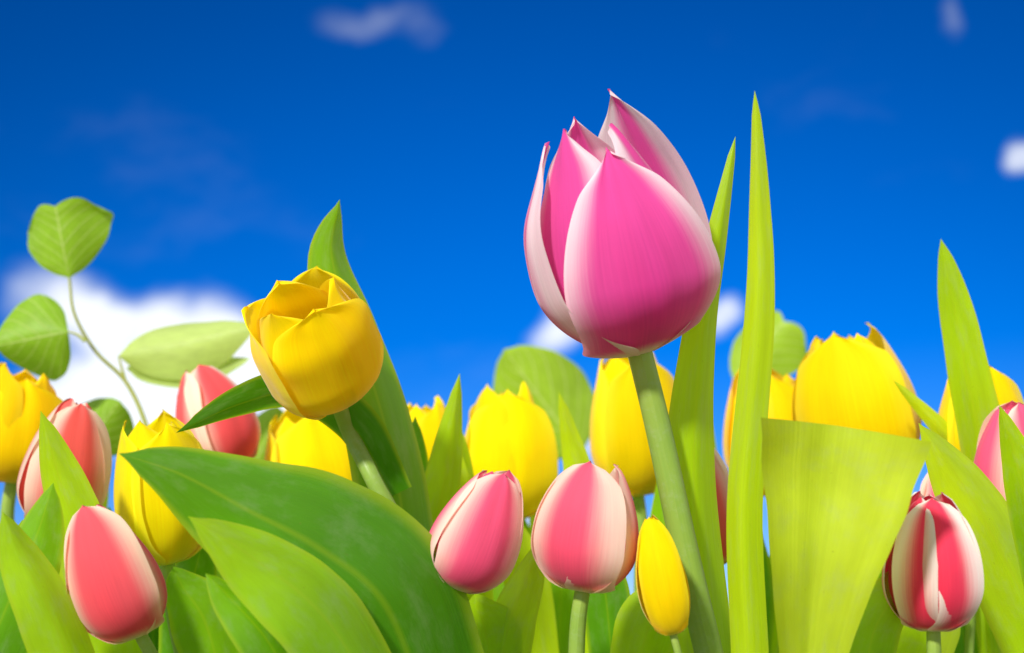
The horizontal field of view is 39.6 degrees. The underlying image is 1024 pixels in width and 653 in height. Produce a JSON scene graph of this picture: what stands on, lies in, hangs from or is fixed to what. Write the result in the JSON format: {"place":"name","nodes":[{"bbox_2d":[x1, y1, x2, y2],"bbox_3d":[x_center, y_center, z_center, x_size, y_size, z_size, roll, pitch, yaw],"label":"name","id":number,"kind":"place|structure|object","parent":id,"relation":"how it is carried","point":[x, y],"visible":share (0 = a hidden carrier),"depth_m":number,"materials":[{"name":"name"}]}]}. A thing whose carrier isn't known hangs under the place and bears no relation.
{"place":"outdoors","nodes":[
{"label":"outdoors","id":0,"kind":"place"},
{"bbox_2d":[68,278,147,425],"bbox_3d":[-0.175,0.024,0.626,0.049,0.085,0.005,10,-16,-36],"label":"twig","id":1,"kind":"object","parent":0,"point":[124,380],"visible":0.76,"depth_m":0.63,"materials":[{"name":"green plant"}]},
{"bbox_2d":[0,294,70,380],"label":"broad leaf","id":2,"kind":"object","parent":1,"relation":"attached to","point":[34,337],"visible":1,"depth_m":0.62,"materials":[{"name":"green plant"}]},
{"bbox_2d":[28,197,113,277],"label":"broad leaf","id":3,"kind":"object","parent":1,"relation":"attached to","point":[68,237],"visible":1,"depth_m":0.62,"materials":[{"name":"green plant"}]},
{"bbox_2d":[68,331,85,341],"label":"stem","id":4,"kind":"object","parent":1,"relation":"attached to","point":[83,339],"visible":1,"depth_m":0.62,"materials":[{"name":"green plant"}]},
{"bbox_2d":[83,398,133,455],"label":"broad leaf","id":5,"kind":"object","parent":1,"relation":"attached to","point":[113,414],"visible":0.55,"depth_m":0.64,"materials":[{"name":"green plant"}]},
{"bbox_2d":[118,356,125,378],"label":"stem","id":6,"kind":"object","parent":1,"relation":"attached to","point":[121,368],"visible":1,"depth_m":0.63,"materials":[{"name":"green plant"}]},
{"bbox_2d":[119,320,249,379],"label":"broad leaf","id":7,"kind":"object","parent":1,"relation":"attached to","point":[174,352],"visible":0.86,"depth_m":0.63,"materials":[{"name":"green plant"}]},
{"bbox_2d":[126,357,249,387],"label":"broad leaf","id":8,"kind":"object","parent":7,"relation":"attached to","point":[231,364],"visible":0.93,"depth_m":0.63,"materials":[{"name":"green plant"}]},
{"bbox_2d":[254,408,283,459],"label":"broad leaf","id":9,"kind":"object","parent":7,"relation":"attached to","point":[265,417],"visible":0.25,"depth_m":0.66,"materials":[{"name":"green plant"}]},
{"bbox_2d":[0,0,1023,601],"label":"sky","id":10,"kind":"structure","parent":0,"point":[218,137],"materials":[{"name":"blue"}]},
{"bbox_2d":[493,345,593,459],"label":"broad leaf","id":11,"kind":"object","parent":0,"point":[547,376],"visible":0.69,"depth_m":0.78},
{"bbox_2d":[730,311,806,377],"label":"broad leaf","id":12,"kind":"object","parent":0,"point":[789,350],"visible":0.39,"depth_m":0.80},
{"label":"ground","id":13,"kind":"structure","parent":0,"visible":0},
{"bbox_2d":[0,362,62,521],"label":"yellow tulip","id":14,"kind":"object","parent":13,"relation":"on","point":[26,396],"visible":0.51,"depth_m":0.55,"materials":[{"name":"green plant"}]},
{"bbox_2d":[0,483,64,652],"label":"leaf","id":15,"kind":"object","parent":13,"relation":"on","point":[42,526],"visible":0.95,"depth_m":0.40,"materials":[{"name":"green plant"}]},
{"bbox_2d":[0,513,94,652],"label":"leaf","id":16,"kind":"object","parent":13,"relation":"on","point":[48,620],"visible":1,"depth_m":0.39,"materials":[{"name":"green plant"}]},
{"bbox_2d":[17,398,111,517],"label":"coral tulip","id":17,"kind":"object","parent":13,"relation":"on","point":[81,428],"visible":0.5,"depth_m":0.49,"materials":[{"name":"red plant"}]},
{"bbox_2d":[59,489,108,583],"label":"leaf","id":18,"kind":"object","parent":13,"relation":"on","point":[105,504],"visible":0.01,"depth_m":0.62,"materials":[{"name":"green plant"}]},
{"bbox_2d":[39,411,141,652],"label":"leaf blade","id":19,"kind":"object","parent":13,"relation":"on","point":[61,469],"visible":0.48,"depth_m":0.44,"materials":[{"name":"green plant"}]},
{"bbox_2d":[64,504,166,652],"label":"coral tulip","id":20,"kind":"object","parent":13,"relation":"on","point":[116,587],"visible":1,"depth_m":0.39,"materials":[{"name":"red plant"}]},
{"bbox_2d":[148,566,160,651],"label":"leaf","id":21,"kind":"object","parent":13,"relation":"on","point":[153,635],"visible":0.01,"depth_m":0.57,"materials":[{"name":"green plant"}]},
{"bbox_2d":[114,409,202,652],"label":"yellow tulip","id":22,"kind":"object","parent":13,"relation":"on","point":[155,525],"visible":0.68,"depth_m":0.47,"materials":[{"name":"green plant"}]},
{"bbox_2d":[158,548,216,652],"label":"leaf","id":23,"kind":"object","parent":13,"relation":"on","point":[200,562],"visible":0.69,"depth_m":0.49,"materials":[{"name":"green plant"}]},
{"bbox_2d":[166,566,238,652],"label":"leaf","id":24,"kind":"object","parent":13,"relation":"on","point":[196,626],"visible":0.84,"depth_m":0.47,"materials":[{"name":"green plant"}]},
{"bbox_2d":[175,364,260,457],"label":"tulip","id":25,"kind":"object","parent":13,"relation":"on","point":[201,387],"visible":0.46,"depth_m":0.55,"materials":[{"name":"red plant"}]},
{"bbox_2d":[205,573,286,652],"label":"leaf","id":26,"kind":"object","parent":13,"relation":"on","point":[246,630],"visible":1,"depth_m":0.37,"materials":[{"name":"green plant"}]},
{"bbox_2d":[188,516,390,652],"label":"leaf","id":27,"kind":"object","parent":13,"relation":"on","point":[291,597],"visible":1,"depth_m":0.37,"materials":[{"name":"green plant"}]},
{"bbox_2d":[119,446,483,652],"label":"leaf","id":28,"kind":"object","parent":13,"relation":"on","point":[371,548],"visible":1,"depth_m":0.39,"materials":[{"name":"green plant"}]},
{"bbox_2d":[264,410,351,480],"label":"yellow tulip","id":29,"kind":"object","parent":13,"relation":"on","point":[293,439],"visible":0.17,"depth_m":0.56,"materials":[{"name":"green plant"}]},
{"bbox_2d":[241,266,395,503],"bbox_3d":[-0.058,0.194,0.417,0.038,0.430,0.074,-5,-14,20],"label":"tulip","id":30,"kind":"object","parent":13,"relation":"on","point":[316,346],"visible":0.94,"depth_m":0.44,"materials":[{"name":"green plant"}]},
{"bbox_2d":[176,375,411,495],"bbox_3d":[-0.069,0.033,0.457,0.078,0.039,0.015,8,-15,-30],"label":"leaf","id":31,"kind":"object","parent":30,"relation":"attached to","point":[252,395],"visible":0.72,"depth_m":0.46,"materials":[{"name":"green plant"}]},
{"bbox_2d":[307,200,432,531],"bbox_3d":[-0.045,0.181,0.449,0.016,0.448,0.062,-9,-16,35],"label":"leaf","id":32,"kind":"object","parent":13,"relation":"on","point":[384,397],"visible":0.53,"depth_m":0.48,"materials":[{"name":"green plant"}]},
{"bbox_2d":[412,416,427,471],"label":"leaf","id":33,"kind":"object","parent":13,"relation":"on","point":[420,441],"visible":0.15,"depth_m":0.52,"materials":[{"name":"green plant"}]},
{"bbox_2d":[407,395,444,460],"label":"yellow tulip","id":34,"kind":"object","parent":13,"relation":"on","point":[428,419],"visible":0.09,"depth_m":0.59,"materials":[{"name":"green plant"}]},
{"bbox_2d":[425,374,461,523],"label":"leaf","id":35,"kind":"object","parent":13,"relation":"on","point":[443,472],"visible":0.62,"depth_m":0.50,"materials":[{"name":"green plant"}]},
{"bbox_2d":[462,432,473,478],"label":"leaf","id":36,"kind":"object","parent":13,"relation":"on","point":[466,456],"visible":0.07,"depth_m":0.54,"materials":[{"name":"green plant"}]},
{"bbox_2d":[460,457,492,600],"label":"leaf","id":37,"kind":"object","parent":13,"relation":"on","point":[465,478],"visible":0.16,"depth_m":0.52,"materials":[{"name":"green plant"}]},
{"bbox_2d":[429,470,523,593],"bbox_3d":[-0.012,0.219,0.376,0.030,0.363,0.025,0,-13,0],"label":"coral tulip","id":38,"kind":"object","parent":13,"relation":"on","point":[476,531],"visible":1,"depth_m":0.40,"materials":[{"name":"pink plant"}]},
{"bbox_2d":[469,594,507,652],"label":"leaf","id":39,"kind":"object","parent":13,"relation":"on","point":[489,615],"visible":0.7,"depth_m":0.44,"materials":[{"name":"green plant"}]},
{"bbox_2d":[465,382,557,518],"bbox_3d":[-0.001,0.232,0.564,0.041,0.422,0.045,0,-13,0],"label":"yellow tulip","id":40,"kind":"object","parent":13,"relation":"on","point":[507,430],"visible":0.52,"depth_m":0.59,"materials":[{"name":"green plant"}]},
{"bbox_2d":[493,519,531,601],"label":"leaf","id":41,"kind":"object","parent":13,"relation":"on","point":[498,589],"visible":0.02,"depth_m":0.61,"materials":[{"name":"green plant"}]},
{"bbox_2d":[496,549,544,652],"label":"leaf","id":42,"kind":"object","parent":13,"relation":"on","point":[520,595],"visible":0.69,"depth_m":0.44,"materials":[{"name":"green plant"}]},
{"bbox_2d":[504,525,558,652],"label":"leaf","id":43,"kind":"object","parent":13,"relation":"on","point":[545,640],"visible":0.2,"depth_m":0.54,"materials":[{"name":"green plant"}]},
{"bbox_2d":[529,515,534,531],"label":"leaf","id":44,"kind":"object","parent":13,"relation":"on","point":[531,520],"visible":0.01,"depth_m":0.62,"materials":[{"name":"green plant"}]},
{"bbox_2d":[550,582,573,652],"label":"leaf","id":45,"kind":"object","parent":13,"relation":"on","point":[563,599],"visible":0.06,"depth_m":0.58,"materials":[{"name":"green plant"}]},
{"bbox_2d":[558,393,589,652],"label":"leaf","id":46,"kind":"object","parent":13,"relation":"on","point":[573,450],"visible":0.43,"depth_m":0.53,"materials":[{"name":"green plant"}]},
{"bbox_2d":[531,461,638,652],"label":"coral tulip","id":47,"kind":"object","parent":13,"relation":"on","point":[584,535],"visible":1,"depth_m":0.40,"materials":[{"name":"pink plant"}]},
{"bbox_2d":[586,577,629,652],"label":"leaf","id":48,"kind":"object","parent":13,"relation":"on","point":[603,609],"visible":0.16,"depth_m":0.49,"materials":[{"name":"green plant"}]},
{"bbox_2d":[524,89,723,652],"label":"magenta tulip","id":49,"kind":"object","parent":13,"relation":"on","point":[622,258],"visible":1,"depth_m":0.40,"materials":[{"name":"pink plant"}]},
{"bbox_2d":[590,354,673,591],"bbox_3d":[0.050,0.222,0.560,0.042,0.439,0.043,8,-15,-32],"label":"yellow tulip","id":50,"kind":"object","parent":13,"relation":"on","point":[618,436],"visible":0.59,"depth_m":0.58,"materials":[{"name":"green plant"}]},
{"bbox_2d":[610,590,671,652],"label":"leaf","id":51,"kind":"object","parent":13,"relation":"on","point":[634,631],"visible":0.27,"depth_m":0.46,"materials":[{"name":"green plant"}]},
{"bbox_2d":[650,484,664,525],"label":"leaf","id":52,"kind":"object","parent":13,"relation":"on","point":[656,510],"visible":0.11,"depth_m":0.55,"materials":[{"name":"green plant"}]},
{"bbox_2d":[636,514,689,652],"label":"tulip","id":53,"kind":"object","parent":13,"relation":"on","point":[662,586],"visible":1,"depth_m":0.40,"materials":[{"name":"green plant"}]},
{"bbox_2d":[665,139,734,652],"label":"leaf blade","id":54,"kind":"object","parent":13,"relation":"on","point":[691,413],"visible":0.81,"depth_m":0.43,"materials":[{"name":"green plant"}]},
{"bbox_2d":[714,448,728,564],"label":"tulip","id":55,"kind":"object","parent":13,"relation":"on","point":[721,474],"visible":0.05,"depth_m":0.49,"materials":[{"name":"plant"}]},
{"bbox_2d":[726,92,774,652],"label":"leaf","id":56,"kind":"object","parent":13,"relation":"on","point":[746,582],"visible":0.99,"depth_m":0.40,"materials":[{"name":"green plant"}]},
{"bbox_2d":[723,369,794,496],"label":"yellow tulip","id":57,"kind":"object","parent":13,"relation":"on","point":[781,396],"visible":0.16,"depth_m":0.61,"materials":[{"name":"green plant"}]},
{"bbox_2d":[763,538,774,652],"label":"leaf","id":58,"kind":"object","parent":13,"relation":"on","point":[770,609],"visible":0.04,"depth_m":0.55,"materials":[{"name":"green plant"}]},
{"bbox_2d":[769,556,778,652],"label":"leaf","id":59,"kind":"object","parent":13,"relation":"on","point":[775,647],"visible":0.05,"depth_m":0.56,"materials":[{"name":"green plant"}]},
{"bbox_2d":[761,418,931,652],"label":"leaf","id":60,"kind":"object","parent":13,"relation":"on","point":[838,498],"visible":1,"depth_m":0.38,"materials":[{"name":"green plant"}]},
{"bbox_2d":[792,322,921,439],"bbox_3d":[0.134,0.212,0.507,0.050,0.436,0.049,6,-14,-25],"label":"yellow tulip","id":61,"kind":"object","parent":13,"relation":"on","point":[848,381],"visible":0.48,"depth_m":0.53,"materials":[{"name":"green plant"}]},
{"bbox_2d":[849,572,903,652],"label":"leaf","id":62,"kind":"object","parent":13,"relation":"on","point":[880,627],"visible":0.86,"depth_m":0.40,"materials":[{"name":"green plant"}]},
{"bbox_2d":[897,626,926,652],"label":"leaf","id":63,"kind":"object","parent":13,"relation":"on","point":[911,640],"visible":0.12,"depth_m":0.46,"materials":[{"name":"green plant"}]},
{"bbox_2d":[882,491,983,652],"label":"red tulip","id":64,"kind":"object","parent":13,"relation":"on","point":[933,566],"visible":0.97,"depth_m":0.39,"materials":[{"name":"white plant"}]},
{"bbox_2d":[893,380,1000,652],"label":"leaf","id":65,"kind":"object","parent":13,"relation":"on","point":[933,420],"visible":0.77,"depth_m":0.51,"materials":[{"name":"green plant"}]},
{"bbox_2d":[920,473,975,652],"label":"coral tulip","id":66,"kind":"object","parent":13,"relation":"on","point":[926,488],"visible":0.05,"depth_m":0.50,"materials":[{"name":"green plant"}]},
{"bbox_2d":[941,627,960,652],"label":"leaf","id":67,"kind":"object","parent":13,"relation":"on","point":[949,640],"visible":0.05,"depth_m":0.48,"materials":[{"name":"green plant"}]},
{"bbox_2d":[954,623,979,652],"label":"leaf","id":68,"kind":"object","parent":13,"relation":"on","point":[960,646],"visible":0.07,"depth_m":0.50,"materials":[{"name":"green plant"}]},
{"bbox_2d":[937,240,998,652],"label":"leaf","id":69,"kind":"object","parent":13,"relation":"on","point":[975,402],"visible":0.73,"depth_m":0.50,"materials":[{"name":"green plant"}]},
{"bbox_2d":[919,423,1023,652],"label":"leaf","id":70,"kind":"object","parent":13,"relation":"on","point":[961,480],"visible":0.87,"depth_m":0.43,"materials":[{"name":"green plant"}]},
{"bbox_2d":[938,365,1023,450],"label":"yellow tulip","id":71,"kind":"object","parent":13,"relation":"on","point":[1007,390],"visible":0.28,"depth_m":0.51,"materials":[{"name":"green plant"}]},
{"bbox_2d":[974,401,1023,499],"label":"coral tulip","id":72,"kind":"object","parent":13,"relation":"on","point":[987,461],"visible":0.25,"depth_m":0.46,"materials":[{"name":"pink plant"}]},
{"bbox_2d":[999,405,1023,586],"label":"leaf","id":73,"kind":"object","parent":13,"relation":"on","point":[1011,436],"visible":1,"depth_m":0.42,"materials":[{"name":"green plant"}]}
]}

